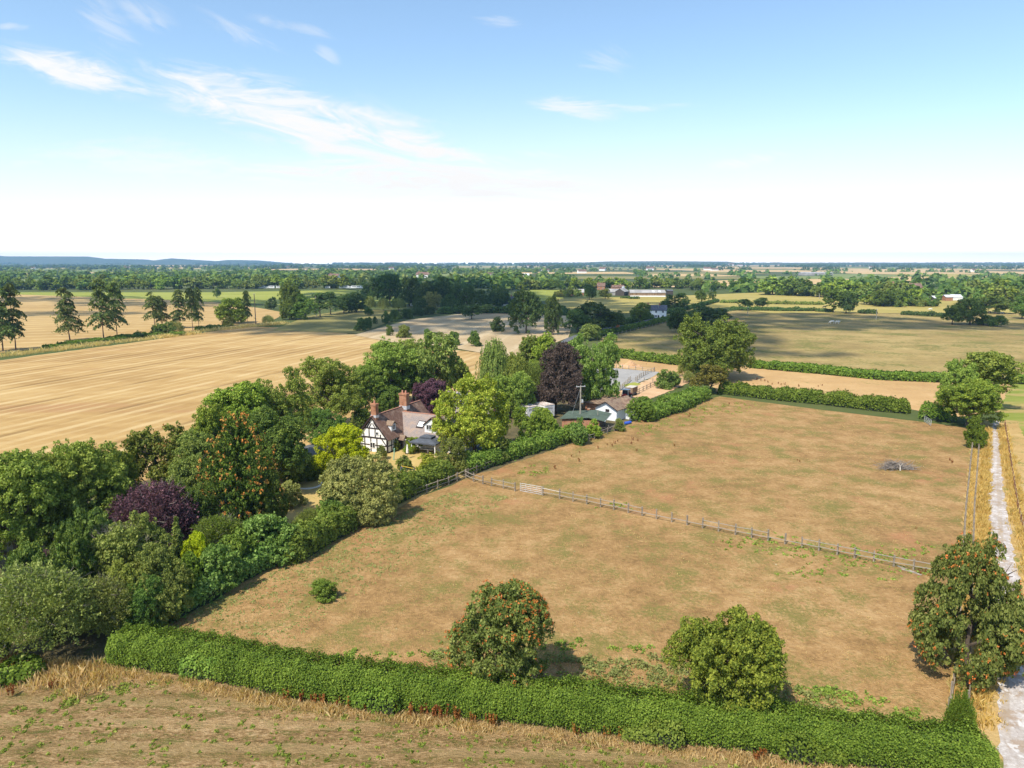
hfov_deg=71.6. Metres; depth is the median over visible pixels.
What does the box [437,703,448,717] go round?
dock plant
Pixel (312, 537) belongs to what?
hedge
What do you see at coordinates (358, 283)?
broadleaf tree
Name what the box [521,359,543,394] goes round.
willow tree
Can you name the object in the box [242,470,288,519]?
holly tree
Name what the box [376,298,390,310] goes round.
willow tree
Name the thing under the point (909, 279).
distant field
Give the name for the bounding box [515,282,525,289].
broadleaf tree
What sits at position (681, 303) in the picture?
oak tree
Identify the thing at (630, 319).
hedge
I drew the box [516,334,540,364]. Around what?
maple tree
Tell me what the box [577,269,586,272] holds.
distant house
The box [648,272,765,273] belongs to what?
distant field
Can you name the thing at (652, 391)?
yard
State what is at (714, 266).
woodland
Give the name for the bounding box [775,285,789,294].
broadleaf tree
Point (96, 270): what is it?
distant field
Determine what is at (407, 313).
hedge bush
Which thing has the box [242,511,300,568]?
laurel shrub
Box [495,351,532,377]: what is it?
birch tree
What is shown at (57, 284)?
broadleaf tree
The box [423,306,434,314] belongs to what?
hedge bush
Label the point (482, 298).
oak tree
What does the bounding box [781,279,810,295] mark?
broadleaf tree
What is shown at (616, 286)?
farm cottage
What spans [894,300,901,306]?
broadleaf tree
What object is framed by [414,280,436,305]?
poplar tree
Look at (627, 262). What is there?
hills
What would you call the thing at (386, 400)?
hawthorn shrub
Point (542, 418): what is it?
magnolia tree
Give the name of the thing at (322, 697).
dock plant
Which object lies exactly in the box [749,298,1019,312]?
meadow
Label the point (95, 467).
ash tree
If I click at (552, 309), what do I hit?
poplar tree
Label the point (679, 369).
hawthorn shrub
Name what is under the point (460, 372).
ash tree
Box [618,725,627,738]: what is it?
dock plant
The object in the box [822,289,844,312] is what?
oak tree
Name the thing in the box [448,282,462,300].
poplar tree
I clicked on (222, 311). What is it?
oak tree
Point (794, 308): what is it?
hedge
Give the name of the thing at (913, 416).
ground
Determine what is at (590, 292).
oak tree
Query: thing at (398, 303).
willow tree
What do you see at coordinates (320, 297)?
pine tree
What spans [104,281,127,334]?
pine tree
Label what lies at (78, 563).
elder shrub
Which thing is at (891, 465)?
brushwood pile
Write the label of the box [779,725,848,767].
bramble
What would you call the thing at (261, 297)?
green field
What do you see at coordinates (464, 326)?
grey stubble field
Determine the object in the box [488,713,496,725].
dock plant
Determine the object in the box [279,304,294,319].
oak tree
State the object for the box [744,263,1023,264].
hills
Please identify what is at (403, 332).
hedge bush
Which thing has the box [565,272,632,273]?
distant field
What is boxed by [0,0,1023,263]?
sky
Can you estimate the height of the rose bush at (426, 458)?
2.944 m
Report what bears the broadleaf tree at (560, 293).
on the green field at (543, 295)
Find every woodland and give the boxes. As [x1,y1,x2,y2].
[0,263,1023,268]
[0,263,1023,269]
[0,265,1023,299]
[3,262,1023,264]
[3,267,555,280]
[544,268,1020,281]
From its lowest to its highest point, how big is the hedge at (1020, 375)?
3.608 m
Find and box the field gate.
[520,483,541,494]
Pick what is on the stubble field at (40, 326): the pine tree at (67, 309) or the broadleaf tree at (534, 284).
the pine tree at (67, 309)
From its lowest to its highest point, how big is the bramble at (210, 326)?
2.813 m
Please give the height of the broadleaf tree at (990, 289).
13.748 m
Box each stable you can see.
[560,410,611,428]
[583,395,641,420]
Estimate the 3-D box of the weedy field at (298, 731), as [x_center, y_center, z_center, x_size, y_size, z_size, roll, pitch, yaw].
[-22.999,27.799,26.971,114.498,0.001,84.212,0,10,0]
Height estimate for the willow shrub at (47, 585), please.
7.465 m
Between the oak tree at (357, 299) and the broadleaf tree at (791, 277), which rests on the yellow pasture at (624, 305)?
the broadleaf tree at (791, 277)
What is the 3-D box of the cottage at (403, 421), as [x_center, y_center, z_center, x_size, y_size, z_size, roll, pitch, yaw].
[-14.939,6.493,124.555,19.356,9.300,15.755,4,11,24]
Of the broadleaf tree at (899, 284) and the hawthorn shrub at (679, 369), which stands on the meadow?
the broadleaf tree at (899, 284)
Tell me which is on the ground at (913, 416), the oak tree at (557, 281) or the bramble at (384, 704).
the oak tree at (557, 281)
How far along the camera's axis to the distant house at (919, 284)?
705.43 m
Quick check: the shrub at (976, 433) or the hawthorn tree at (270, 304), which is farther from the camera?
the hawthorn tree at (270, 304)
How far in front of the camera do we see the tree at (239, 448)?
82.51 m
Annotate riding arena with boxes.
[597,368,657,390]
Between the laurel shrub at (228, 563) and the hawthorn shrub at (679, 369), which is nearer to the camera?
the laurel shrub at (228, 563)
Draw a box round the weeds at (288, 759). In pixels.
[0,687,809,767]
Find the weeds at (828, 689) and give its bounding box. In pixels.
[328,398,936,718]
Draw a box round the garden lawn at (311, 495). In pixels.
[263,447,464,541]
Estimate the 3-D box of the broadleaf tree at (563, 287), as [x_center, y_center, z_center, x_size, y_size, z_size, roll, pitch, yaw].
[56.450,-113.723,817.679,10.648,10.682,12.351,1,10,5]
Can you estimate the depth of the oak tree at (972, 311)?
361.76 m
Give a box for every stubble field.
[0,294,279,352]
[0,327,486,481]
[355,313,573,355]
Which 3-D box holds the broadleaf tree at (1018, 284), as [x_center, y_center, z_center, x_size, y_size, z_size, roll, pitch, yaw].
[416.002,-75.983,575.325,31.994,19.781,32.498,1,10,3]
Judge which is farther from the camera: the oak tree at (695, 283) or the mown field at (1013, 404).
the oak tree at (695, 283)
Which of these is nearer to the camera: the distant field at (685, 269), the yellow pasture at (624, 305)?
the yellow pasture at (624, 305)
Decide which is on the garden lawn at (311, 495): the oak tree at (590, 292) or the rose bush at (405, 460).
the rose bush at (405, 460)
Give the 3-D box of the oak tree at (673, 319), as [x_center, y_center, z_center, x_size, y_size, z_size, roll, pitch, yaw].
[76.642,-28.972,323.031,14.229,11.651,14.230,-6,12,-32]
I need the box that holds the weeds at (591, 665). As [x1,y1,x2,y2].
[427,646,859,713]
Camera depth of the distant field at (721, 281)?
1136.73 m
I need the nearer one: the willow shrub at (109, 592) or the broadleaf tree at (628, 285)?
the willow shrub at (109, 592)
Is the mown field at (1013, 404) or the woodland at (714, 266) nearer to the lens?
the mown field at (1013, 404)
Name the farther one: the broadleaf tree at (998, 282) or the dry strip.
the broadleaf tree at (998, 282)
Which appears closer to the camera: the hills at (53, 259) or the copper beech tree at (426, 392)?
the copper beech tree at (426, 392)
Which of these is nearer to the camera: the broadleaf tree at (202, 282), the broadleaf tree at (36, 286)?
the broadleaf tree at (36, 286)
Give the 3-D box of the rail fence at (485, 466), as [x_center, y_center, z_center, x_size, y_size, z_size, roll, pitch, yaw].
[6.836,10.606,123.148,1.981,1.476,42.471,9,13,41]
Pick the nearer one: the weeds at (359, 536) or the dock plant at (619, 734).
the dock plant at (619, 734)
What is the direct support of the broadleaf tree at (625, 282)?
on the ground at (913, 416)
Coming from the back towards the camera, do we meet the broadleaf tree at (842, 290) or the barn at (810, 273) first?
the barn at (810, 273)
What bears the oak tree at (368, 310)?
on the grass field at (339, 322)
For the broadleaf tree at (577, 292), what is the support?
on the ground at (913, 416)
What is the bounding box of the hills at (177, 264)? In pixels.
[1,264,389,264]
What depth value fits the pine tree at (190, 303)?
330.75 m
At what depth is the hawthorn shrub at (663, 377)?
180.96 m
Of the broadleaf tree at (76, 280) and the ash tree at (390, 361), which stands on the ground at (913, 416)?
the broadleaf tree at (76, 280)
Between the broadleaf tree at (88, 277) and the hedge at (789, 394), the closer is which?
the hedge at (789, 394)
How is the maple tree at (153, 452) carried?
on the woodland floor
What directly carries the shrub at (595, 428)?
on the woodland floor
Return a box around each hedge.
[104,621,999,767]
[166,544,278,622]
[274,458,454,564]
[437,306,573,315]
[457,421,577,473]
[597,316,667,335]
[602,314,654,327]
[602,348,679,364]
[628,296,639,298]
[638,385,711,419]
[666,298,719,312]
[718,379,823,403]
[719,299,738,302]
[729,306,791,310]
[748,359,944,382]
[767,300,794,304]
[791,306,806,310]
[794,301,824,304]
[806,307,816,310]
[815,308,832,311]
[821,388,910,413]
[857,309,869,313]
[866,309,877,313]
[900,310,947,316]
[918,400,956,421]
[1004,373,1023,383]
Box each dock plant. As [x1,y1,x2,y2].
[6,684,14,695]
[282,686,291,700]
[299,689,303,701]
[310,692,316,701]
[319,690,324,702]
[408,702,412,715]
[418,705,424,714]
[424,703,437,715]
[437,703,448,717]
[453,705,460,719]
[469,712,476,720]
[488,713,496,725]
[572,722,579,733]
[603,725,611,736]
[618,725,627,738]
[753,750,759,760]
[759,746,766,756]
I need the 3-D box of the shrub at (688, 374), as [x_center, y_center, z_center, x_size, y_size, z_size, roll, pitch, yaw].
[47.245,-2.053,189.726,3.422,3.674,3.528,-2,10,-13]
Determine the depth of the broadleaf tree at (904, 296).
515.11 m
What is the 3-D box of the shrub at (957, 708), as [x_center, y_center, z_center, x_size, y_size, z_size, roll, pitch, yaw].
[29.638,22.142,46.984,2.283,4.461,2.291,-5,11,-26]
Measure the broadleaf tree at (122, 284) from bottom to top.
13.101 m
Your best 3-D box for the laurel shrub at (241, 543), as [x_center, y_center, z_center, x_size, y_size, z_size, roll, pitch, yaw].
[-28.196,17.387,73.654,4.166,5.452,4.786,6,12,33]
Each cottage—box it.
[357,390,478,453]
[597,283,604,289]
[611,285,623,288]
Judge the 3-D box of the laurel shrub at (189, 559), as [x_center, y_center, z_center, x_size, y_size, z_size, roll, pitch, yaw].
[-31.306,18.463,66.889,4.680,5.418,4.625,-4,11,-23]
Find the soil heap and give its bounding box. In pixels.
[617,360,642,367]
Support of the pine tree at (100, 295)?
on the stubble field at (40, 326)
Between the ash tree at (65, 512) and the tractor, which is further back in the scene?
the tractor
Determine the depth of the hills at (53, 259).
8535.62 m
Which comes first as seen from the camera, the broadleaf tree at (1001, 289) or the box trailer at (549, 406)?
the box trailer at (549, 406)
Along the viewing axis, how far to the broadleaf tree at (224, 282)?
851.89 m
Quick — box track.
[987,421,1023,767]
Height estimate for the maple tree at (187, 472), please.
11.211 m
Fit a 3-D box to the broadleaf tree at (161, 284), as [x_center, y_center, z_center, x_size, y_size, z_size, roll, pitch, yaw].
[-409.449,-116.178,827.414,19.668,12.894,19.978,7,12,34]
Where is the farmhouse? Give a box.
[647,303,666,317]
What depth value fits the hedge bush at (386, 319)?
373.88 m
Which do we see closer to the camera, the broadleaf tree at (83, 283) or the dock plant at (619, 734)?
the dock plant at (619, 734)
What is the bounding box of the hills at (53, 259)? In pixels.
[0,256,294,263]
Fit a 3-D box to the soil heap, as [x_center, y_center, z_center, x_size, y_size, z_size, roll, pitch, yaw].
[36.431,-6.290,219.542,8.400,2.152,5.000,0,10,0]
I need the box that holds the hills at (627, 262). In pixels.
[526,261,745,264]
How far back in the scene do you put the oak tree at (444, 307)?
442.30 m
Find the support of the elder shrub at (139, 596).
on the woodland floor
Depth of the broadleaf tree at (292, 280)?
841.47 m
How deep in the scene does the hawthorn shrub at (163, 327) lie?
310.04 m
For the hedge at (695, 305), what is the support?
on the yellow pasture at (624, 305)
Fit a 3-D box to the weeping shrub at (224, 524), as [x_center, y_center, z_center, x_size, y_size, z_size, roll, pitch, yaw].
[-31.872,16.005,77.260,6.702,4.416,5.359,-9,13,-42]
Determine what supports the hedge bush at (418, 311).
on the ground at (913, 416)
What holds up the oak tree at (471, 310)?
on the grey stubble field at (464, 326)
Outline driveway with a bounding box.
[301,443,334,454]
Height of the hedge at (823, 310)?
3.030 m
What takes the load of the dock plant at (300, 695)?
on the weedy field at (298, 731)
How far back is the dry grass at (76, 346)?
286.32 m
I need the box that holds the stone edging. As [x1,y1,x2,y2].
[300,482,321,488]
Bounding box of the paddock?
[163,396,970,727]
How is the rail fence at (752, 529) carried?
on the paddock
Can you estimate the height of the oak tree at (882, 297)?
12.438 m
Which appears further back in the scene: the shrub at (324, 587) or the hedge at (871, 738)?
the shrub at (324, 587)
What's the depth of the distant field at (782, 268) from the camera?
3308.46 m
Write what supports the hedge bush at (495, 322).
on the grey stubble field at (464, 326)
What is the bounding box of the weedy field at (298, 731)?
[0,661,874,767]
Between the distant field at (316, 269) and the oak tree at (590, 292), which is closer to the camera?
the oak tree at (590, 292)
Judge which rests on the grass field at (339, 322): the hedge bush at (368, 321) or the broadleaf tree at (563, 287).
the hedge bush at (368, 321)
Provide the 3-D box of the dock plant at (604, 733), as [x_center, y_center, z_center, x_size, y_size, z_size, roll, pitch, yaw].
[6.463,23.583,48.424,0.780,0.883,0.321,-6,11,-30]
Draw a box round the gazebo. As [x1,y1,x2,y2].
[409,434,440,456]
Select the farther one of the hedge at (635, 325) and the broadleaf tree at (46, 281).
the broadleaf tree at (46, 281)
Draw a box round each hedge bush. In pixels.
[353,317,367,330]
[364,317,371,327]
[381,311,389,322]
[386,325,393,335]
[389,310,401,321]
[395,324,411,337]
[400,308,413,318]
[411,307,424,315]
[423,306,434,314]
[449,331,459,344]
[467,330,481,346]
[490,316,504,331]
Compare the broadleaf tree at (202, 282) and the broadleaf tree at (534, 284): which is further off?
the broadleaf tree at (202, 282)
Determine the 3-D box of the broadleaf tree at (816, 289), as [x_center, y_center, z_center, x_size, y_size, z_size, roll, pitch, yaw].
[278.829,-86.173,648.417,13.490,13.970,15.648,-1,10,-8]
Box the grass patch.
[625,382,639,386]
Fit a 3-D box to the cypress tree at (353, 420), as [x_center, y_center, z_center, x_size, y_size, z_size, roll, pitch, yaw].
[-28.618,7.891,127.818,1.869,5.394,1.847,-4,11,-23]
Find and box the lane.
[557,319,650,344]
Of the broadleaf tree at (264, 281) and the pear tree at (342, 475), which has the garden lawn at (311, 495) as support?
the pear tree at (342, 475)
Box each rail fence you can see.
[409,471,464,496]
[465,469,515,490]
[468,423,615,475]
[542,486,930,570]
[588,426,614,440]
[601,321,665,338]
[616,364,653,371]
[619,376,630,388]
[635,367,654,380]
[948,442,972,706]
[967,423,980,700]
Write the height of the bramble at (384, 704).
2.442 m
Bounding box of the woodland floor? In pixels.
[0,400,629,673]
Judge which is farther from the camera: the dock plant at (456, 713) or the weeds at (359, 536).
the weeds at (359, 536)
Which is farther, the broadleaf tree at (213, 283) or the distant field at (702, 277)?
the distant field at (702, 277)
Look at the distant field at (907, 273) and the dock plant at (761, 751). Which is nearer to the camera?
the dock plant at (761, 751)
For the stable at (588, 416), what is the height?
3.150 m
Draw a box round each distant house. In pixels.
[415,271,432,277]
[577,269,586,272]
[892,281,922,287]
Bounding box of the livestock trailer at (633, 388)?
[625,385,637,394]
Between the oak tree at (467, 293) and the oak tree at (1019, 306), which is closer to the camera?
the oak tree at (1019, 306)
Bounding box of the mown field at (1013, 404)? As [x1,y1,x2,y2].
[1000,384,1023,435]
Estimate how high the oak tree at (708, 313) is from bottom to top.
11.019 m
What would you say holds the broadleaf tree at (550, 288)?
on the ground at (913, 416)
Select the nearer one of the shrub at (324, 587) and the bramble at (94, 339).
the shrub at (324, 587)
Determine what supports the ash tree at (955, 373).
on the dry strip
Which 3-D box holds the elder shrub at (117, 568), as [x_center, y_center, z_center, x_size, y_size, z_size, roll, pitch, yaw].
[-34.114,18.661,62.575,5.383,6.672,5.306,5,11,29]
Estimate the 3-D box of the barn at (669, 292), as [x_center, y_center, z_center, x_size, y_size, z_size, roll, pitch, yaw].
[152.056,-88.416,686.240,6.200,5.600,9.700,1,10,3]
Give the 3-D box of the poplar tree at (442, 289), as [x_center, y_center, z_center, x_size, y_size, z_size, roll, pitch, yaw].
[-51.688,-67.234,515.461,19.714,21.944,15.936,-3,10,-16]
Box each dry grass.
[0,321,289,356]
[0,651,903,767]
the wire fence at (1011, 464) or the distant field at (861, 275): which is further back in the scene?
the distant field at (861, 275)
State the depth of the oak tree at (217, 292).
632.29 m
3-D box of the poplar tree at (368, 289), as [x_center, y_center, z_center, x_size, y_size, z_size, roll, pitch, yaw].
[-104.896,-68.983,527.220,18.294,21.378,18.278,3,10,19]
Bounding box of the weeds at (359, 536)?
[169,493,508,645]
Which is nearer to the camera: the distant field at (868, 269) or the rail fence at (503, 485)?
the rail fence at (503, 485)
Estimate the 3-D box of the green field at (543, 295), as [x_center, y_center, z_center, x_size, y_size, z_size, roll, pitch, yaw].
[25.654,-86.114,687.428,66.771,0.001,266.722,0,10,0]
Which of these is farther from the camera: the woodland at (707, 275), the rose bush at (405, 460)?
the woodland at (707, 275)
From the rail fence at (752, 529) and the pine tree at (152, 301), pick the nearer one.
the rail fence at (752, 529)
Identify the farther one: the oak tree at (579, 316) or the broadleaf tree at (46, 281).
the broadleaf tree at (46, 281)
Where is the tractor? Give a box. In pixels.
[620,388,631,397]
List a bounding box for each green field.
[15,287,452,306]
[509,290,562,300]
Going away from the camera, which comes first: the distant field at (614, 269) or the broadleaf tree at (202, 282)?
the broadleaf tree at (202, 282)
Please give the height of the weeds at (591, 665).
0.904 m
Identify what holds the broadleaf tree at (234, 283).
on the ground at (913, 416)
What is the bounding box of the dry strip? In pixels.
[614,359,1009,416]
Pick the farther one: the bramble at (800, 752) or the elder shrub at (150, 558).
the elder shrub at (150, 558)
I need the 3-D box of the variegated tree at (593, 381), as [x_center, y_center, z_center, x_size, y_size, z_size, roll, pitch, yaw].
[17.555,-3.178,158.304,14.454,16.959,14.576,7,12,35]
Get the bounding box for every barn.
[442,391,502,414]
[607,289,617,294]
[615,288,628,295]
[628,290,665,296]
[666,290,672,294]
[798,272,832,274]
[942,295,952,300]
[950,294,962,299]
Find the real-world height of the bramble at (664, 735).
2.334 m
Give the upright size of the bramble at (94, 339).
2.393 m
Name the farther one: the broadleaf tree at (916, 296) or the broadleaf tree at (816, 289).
the broadleaf tree at (816, 289)
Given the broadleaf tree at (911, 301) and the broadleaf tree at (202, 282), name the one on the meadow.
the broadleaf tree at (911, 301)
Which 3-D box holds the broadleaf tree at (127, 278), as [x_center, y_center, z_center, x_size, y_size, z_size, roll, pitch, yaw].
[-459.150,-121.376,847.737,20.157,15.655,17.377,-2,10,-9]
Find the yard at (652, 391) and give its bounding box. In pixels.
[564,372,688,408]
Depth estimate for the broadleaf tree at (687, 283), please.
811.62 m
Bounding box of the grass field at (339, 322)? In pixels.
[274,309,401,332]
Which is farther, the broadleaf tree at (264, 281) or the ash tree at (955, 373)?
the broadleaf tree at (264, 281)
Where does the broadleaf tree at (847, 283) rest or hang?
on the ground at (913, 416)
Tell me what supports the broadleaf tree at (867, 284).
on the meadow
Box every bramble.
[0,653,47,688]
[42,335,126,348]
[114,330,185,338]
[178,649,223,682]
[194,324,229,329]
[346,681,402,716]
[621,712,685,750]
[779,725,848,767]
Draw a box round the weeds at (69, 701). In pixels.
[0,657,520,723]
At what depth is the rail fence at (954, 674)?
85.00 m
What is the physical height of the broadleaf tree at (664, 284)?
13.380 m
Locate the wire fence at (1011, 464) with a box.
[1004,420,1023,531]
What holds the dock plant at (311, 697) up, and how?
on the weedy field at (298, 731)
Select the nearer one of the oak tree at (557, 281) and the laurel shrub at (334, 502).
the laurel shrub at (334, 502)
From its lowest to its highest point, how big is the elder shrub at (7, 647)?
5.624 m
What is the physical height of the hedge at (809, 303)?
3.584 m
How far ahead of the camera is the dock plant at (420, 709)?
50.77 m
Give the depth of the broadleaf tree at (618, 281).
839.17 m
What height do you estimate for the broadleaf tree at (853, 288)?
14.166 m
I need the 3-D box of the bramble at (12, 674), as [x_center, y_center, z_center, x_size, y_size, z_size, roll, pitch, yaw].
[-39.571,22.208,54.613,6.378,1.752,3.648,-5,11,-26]
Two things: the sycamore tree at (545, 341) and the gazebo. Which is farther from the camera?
the sycamore tree at (545, 341)
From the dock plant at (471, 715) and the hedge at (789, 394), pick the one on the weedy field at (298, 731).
the dock plant at (471, 715)
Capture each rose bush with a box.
[395,455,412,470]
[415,452,437,470]
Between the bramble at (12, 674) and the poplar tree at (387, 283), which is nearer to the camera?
the bramble at (12, 674)
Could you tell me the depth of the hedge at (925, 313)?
424.64 m
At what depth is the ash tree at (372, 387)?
146.01 m
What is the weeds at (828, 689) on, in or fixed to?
on the paddock
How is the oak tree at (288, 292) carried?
on the ground at (913, 416)
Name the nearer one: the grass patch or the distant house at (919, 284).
the grass patch
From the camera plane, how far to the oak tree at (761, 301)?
497.49 m
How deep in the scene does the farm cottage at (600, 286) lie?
818.18 m
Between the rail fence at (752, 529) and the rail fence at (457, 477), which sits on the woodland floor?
the rail fence at (457, 477)
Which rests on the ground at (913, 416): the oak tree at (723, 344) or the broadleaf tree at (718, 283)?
the broadleaf tree at (718, 283)
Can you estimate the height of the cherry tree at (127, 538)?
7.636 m
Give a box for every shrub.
[0,557,101,658]
[0,616,15,652]
[49,498,112,552]
[54,539,100,577]
[70,572,143,637]
[91,557,151,635]
[118,573,170,632]
[128,542,194,626]
[150,322,176,332]
[162,550,206,604]
[167,320,184,330]
[187,512,242,546]
[197,542,248,591]
[218,525,260,573]
[221,316,235,325]
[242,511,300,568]
[261,314,274,322]
[279,479,307,508]
[294,507,321,524]
[305,407,347,445]
[308,578,337,602]
[311,503,339,536]
[318,489,357,511]
[375,384,401,412]
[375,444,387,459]
[393,439,399,450]
[402,436,422,453]
[433,436,469,472]
[490,436,510,459]
[568,416,588,445]
[586,418,602,437]
[613,418,625,431]
[625,396,656,421]
[654,369,681,389]
[676,364,692,375]
[682,370,694,380]
[941,688,978,740]
[963,415,989,447]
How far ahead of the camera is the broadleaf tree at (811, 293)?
662.99 m
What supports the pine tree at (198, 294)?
on the stubble field at (40, 326)
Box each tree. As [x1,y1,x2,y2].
[0,275,15,288]
[0,282,26,349]
[0,287,21,350]
[0,448,67,559]
[3,452,90,547]
[5,518,98,640]
[11,276,34,289]
[30,437,135,520]
[31,275,56,289]
[31,278,45,289]
[50,287,87,339]
[52,279,62,289]
[56,275,75,288]
[62,276,74,288]
[70,274,85,288]
[76,279,96,289]
[81,510,177,586]
[83,274,100,285]
[83,279,118,337]
[90,274,118,283]
[91,448,142,510]
[102,278,115,288]
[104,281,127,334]
[104,478,204,553]
[109,278,127,288]
[119,276,130,288]
[119,420,186,487]
[127,275,139,288]
[136,280,149,288]
[141,291,163,324]
[144,276,153,288]
[150,275,170,286]
[151,279,169,289]
[151,295,171,323]
[166,428,224,497]
[168,289,189,321]
[168,473,220,536]
[169,516,183,573]
[170,274,190,288]
[179,277,201,288]
[179,287,199,328]
[180,530,212,557]
[184,402,234,487]
[191,278,207,288]
[192,287,204,323]
[195,275,211,287]
[196,411,284,531]
[201,380,278,443]
[202,279,221,288]
[212,288,220,296]
[213,274,229,288]
[213,297,249,322]
[231,278,243,288]
[240,280,255,288]
[241,290,252,321]
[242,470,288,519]
[245,404,311,486]
[248,273,270,287]
[250,366,313,439]
[251,278,260,288]
[264,296,277,308]
[268,274,283,286]
[277,278,301,319]
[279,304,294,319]
[282,274,302,285]
[288,443,321,481]
[290,274,308,288]
[290,293,319,318]
[294,355,366,418]
[303,279,311,287]
[308,279,321,287]
[311,422,371,474]
[312,292,328,316]
[316,451,403,526]
[317,274,339,287]
[317,276,334,287]
[320,291,339,314]
[333,274,350,286]
[333,294,353,312]
[341,290,367,311]
[345,276,355,285]
[347,361,386,410]
[347,408,370,428]
[350,413,356,429]
[352,276,363,285]
[360,277,384,301]
[362,335,423,399]
[363,307,373,314]
[364,296,376,308]
[375,273,403,304]
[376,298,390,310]
[391,298,406,309]
[397,338,437,401]
[398,276,420,305]
[400,331,463,394]
[410,378,446,413]
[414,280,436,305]
[422,291,442,307]
[430,276,451,303]
[430,372,510,452]
[438,361,469,391]
[439,306,452,312]
[439,575,555,688]
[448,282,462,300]
[458,284,475,305]
[461,304,482,318]
[474,289,491,307]
[475,337,509,392]
[480,304,495,311]
[486,283,510,306]
[493,370,536,416]
[495,305,511,313]
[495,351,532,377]
[508,289,544,333]
[511,405,559,437]
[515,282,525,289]
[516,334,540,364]
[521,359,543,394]
[522,278,540,289]
[529,331,555,370]
[531,339,585,413]
[537,279,548,288]
[542,279,558,289]
[542,279,562,289]
[544,294,563,334]
[556,290,563,296]
[558,281,565,289]
[562,309,591,332]
[563,279,570,288]
[568,277,581,288]
[568,332,620,403]
[573,289,582,295]
[574,300,627,328]
[579,324,601,339]
[582,277,598,287]
[584,284,596,299]
[598,288,611,298]
[605,277,622,288]
[621,278,629,285]
[624,281,632,288]
[629,302,651,321]
[632,277,646,288]
[638,278,652,288]
[651,277,661,287]
[656,277,670,287]
[660,292,690,308]
[661,604,788,713]
[665,307,693,332]
[669,277,688,288]
[673,312,757,379]
[682,279,699,289]
[685,305,726,324]
[689,364,728,388]
[690,279,700,289]
[695,290,707,300]
[696,278,706,288]
[708,291,716,299]
[712,307,732,320]
[714,280,722,288]
[721,281,727,288]
[737,299,753,306]
[753,297,769,306]
[757,277,785,294]
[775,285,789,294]
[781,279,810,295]
[782,276,797,290]
[789,279,813,295]
[800,284,812,295]
[809,282,821,296]
[820,279,845,294]
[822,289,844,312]
[831,280,858,293]
[837,286,850,294]
[838,292,858,312]
[847,283,863,297]
[852,286,870,296]
[858,282,869,287]
[858,291,872,304]
[859,291,875,304]
[866,283,883,294]
[870,290,897,305]
[875,280,895,290]
[890,281,909,291]
[892,289,913,302]
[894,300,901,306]
[896,294,913,302]
[904,298,918,305]
[907,288,922,299]
[907,528,1023,694]
[915,299,926,306]
[927,298,936,306]
[933,377,1009,425]
[937,358,980,412]
[940,303,965,324]
[953,298,991,324]
[961,350,1023,393]
[964,278,985,287]
[971,315,994,324]
[972,289,989,303]
[977,295,1014,312]
[981,278,1010,289]
[981,286,1015,306]
[985,288,998,305]
[987,315,1009,326]
[989,286,1017,305]
[1005,278,1023,290]
[1009,296,1023,318]
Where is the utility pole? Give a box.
[572,385,584,413]
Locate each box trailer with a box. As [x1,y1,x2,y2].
[519,403,537,417]
[534,401,554,415]
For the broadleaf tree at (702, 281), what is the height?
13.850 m
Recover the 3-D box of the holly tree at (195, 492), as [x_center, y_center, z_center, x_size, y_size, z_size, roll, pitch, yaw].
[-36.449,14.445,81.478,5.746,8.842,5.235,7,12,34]
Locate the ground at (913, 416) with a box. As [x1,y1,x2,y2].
[0,264,1023,494]
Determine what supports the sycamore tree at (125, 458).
on the woodland floor
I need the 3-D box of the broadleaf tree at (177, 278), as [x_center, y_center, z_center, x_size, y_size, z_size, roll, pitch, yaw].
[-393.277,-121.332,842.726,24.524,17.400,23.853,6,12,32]
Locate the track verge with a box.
[945,420,1023,767]
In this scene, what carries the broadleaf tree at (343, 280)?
on the ground at (913, 416)
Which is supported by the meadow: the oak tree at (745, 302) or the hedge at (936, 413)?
the oak tree at (745, 302)
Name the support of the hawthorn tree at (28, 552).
on the woodland floor
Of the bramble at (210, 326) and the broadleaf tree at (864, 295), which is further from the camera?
the broadleaf tree at (864, 295)
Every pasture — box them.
[558,292,826,312]
[600,310,1023,376]
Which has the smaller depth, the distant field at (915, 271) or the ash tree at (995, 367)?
the ash tree at (995, 367)
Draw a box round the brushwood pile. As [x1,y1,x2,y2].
[871,459,924,470]
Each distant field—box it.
[36,270,186,271]
[91,269,255,269]
[121,265,212,265]
[271,269,375,269]
[442,267,578,268]
[444,265,518,265]
[455,266,578,266]
[554,269,655,269]
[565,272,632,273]
[571,276,649,278]
[580,267,702,268]
[643,276,740,278]
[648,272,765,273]
[648,274,733,275]
[654,269,729,269]
[687,270,847,271]
[694,267,862,268]
[710,280,756,284]
[717,265,870,265]
[721,266,781,266]
[734,269,825,269]
[753,276,890,278]
[796,274,912,275]
[805,279,848,283]
[810,267,975,268]
[820,270,1018,271]
[826,269,905,269]
[841,272,983,273]
[882,274,1000,275]
[888,277,955,280]
[891,276,986,278]
[910,269,1003,269]
[925,267,1022,268]
[956,272,1023,273]
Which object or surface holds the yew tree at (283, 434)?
on the woodland floor

